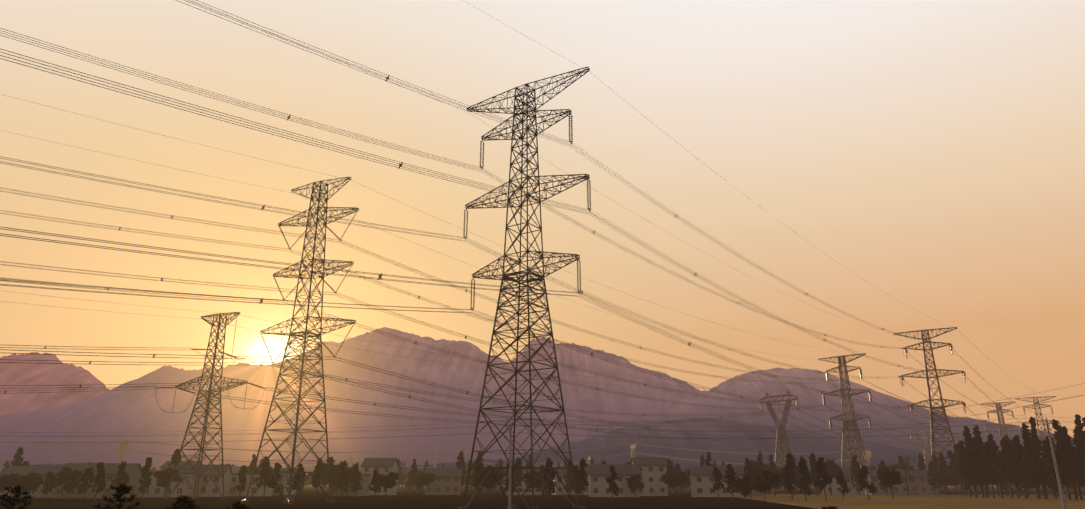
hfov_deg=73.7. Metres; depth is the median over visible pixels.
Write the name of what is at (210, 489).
house
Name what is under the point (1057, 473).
utility pole
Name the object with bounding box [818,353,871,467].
tower
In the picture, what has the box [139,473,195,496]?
house
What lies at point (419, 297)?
bundle spacers
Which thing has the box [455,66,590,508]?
tower
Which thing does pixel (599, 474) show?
house
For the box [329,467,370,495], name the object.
house
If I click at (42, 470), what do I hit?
house
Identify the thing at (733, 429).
mountain
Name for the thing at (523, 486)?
house
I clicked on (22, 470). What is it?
house
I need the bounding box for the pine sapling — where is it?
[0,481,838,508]
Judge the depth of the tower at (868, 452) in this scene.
847.90 m
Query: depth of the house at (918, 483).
268.52 m
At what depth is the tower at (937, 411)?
281.48 m
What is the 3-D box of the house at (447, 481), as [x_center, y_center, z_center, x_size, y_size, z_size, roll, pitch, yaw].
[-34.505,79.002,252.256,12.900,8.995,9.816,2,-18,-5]
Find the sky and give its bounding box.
[0,0,1084,436]
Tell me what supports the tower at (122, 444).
on the ground
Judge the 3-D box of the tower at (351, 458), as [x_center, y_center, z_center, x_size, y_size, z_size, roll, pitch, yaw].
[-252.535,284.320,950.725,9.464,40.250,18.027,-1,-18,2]
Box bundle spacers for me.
[5,75,945,439]
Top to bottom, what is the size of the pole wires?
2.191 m
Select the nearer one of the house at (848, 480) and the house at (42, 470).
the house at (42, 470)
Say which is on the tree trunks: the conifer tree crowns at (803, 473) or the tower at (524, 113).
the conifer tree crowns at (803, 473)
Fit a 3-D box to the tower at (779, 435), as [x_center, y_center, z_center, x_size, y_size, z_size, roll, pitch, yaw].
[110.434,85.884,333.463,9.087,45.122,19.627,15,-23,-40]
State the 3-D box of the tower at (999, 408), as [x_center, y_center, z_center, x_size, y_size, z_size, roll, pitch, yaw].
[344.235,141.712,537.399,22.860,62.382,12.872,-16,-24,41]
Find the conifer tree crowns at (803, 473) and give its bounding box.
[0,447,1084,496]
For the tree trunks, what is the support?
on the ground
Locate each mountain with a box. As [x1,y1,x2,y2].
[0,327,705,471]
[0,352,108,415]
[0,417,993,484]
[587,367,1075,457]
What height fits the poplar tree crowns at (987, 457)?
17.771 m
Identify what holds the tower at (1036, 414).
on the ground
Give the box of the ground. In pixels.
[0,485,1084,508]
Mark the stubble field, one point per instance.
(941, 501)
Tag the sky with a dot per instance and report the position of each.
(933, 151)
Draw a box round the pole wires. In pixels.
[0,417,1084,442]
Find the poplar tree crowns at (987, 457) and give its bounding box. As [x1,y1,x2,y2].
[668,414,1084,491]
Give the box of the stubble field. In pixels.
[737,494,1084,508]
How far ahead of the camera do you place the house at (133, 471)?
189.13 m
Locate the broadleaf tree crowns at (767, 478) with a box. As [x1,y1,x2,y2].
[0,457,1080,496]
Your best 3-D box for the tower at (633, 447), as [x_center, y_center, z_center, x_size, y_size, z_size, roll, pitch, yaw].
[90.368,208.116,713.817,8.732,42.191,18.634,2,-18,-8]
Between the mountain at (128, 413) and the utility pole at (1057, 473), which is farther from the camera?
the mountain at (128, 413)
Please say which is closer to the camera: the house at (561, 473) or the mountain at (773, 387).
the house at (561, 473)
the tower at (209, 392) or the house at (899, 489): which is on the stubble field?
the house at (899, 489)
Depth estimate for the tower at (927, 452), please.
545.68 m
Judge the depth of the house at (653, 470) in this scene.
223.89 m
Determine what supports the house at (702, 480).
on the ground
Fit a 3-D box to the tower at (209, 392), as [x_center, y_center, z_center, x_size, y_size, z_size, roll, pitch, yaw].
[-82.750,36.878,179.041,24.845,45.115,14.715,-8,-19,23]
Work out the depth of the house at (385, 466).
240.13 m
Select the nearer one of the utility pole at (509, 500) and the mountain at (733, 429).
the utility pole at (509, 500)
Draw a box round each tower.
[118,440,128,462]
[155,312,265,499]
[240,177,358,504]
[349,455,352,466]
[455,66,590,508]
[630,443,636,456]
[759,391,799,491]
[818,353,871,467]
[861,450,871,467]
[894,327,968,493]
[910,427,939,488]
[981,402,1022,488]
[1015,396,1065,489]
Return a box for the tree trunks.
[0,414,1084,500]
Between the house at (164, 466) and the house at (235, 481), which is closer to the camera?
the house at (235, 481)
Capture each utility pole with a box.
[508,423,511,508]
[1042,418,1065,508]
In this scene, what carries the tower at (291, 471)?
on the ground
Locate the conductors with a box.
[0,0,1084,471]
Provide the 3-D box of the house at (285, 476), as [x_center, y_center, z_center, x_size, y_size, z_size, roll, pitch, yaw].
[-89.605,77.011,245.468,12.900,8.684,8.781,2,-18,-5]
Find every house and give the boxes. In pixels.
[0,466,35,496]
[25,464,63,497]
[52,463,141,497]
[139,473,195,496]
[159,461,200,470]
[166,464,232,496]
[229,466,271,495]
[258,468,297,494]
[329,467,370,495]
[360,458,399,494]
[425,468,462,494]
[505,468,542,494]
[551,467,588,494]
[587,464,640,496]
[630,457,667,495]
[688,466,744,496]
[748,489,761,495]
[820,468,862,494]
[863,469,910,494]
[904,470,937,493]
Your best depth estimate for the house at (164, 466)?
263.82 m

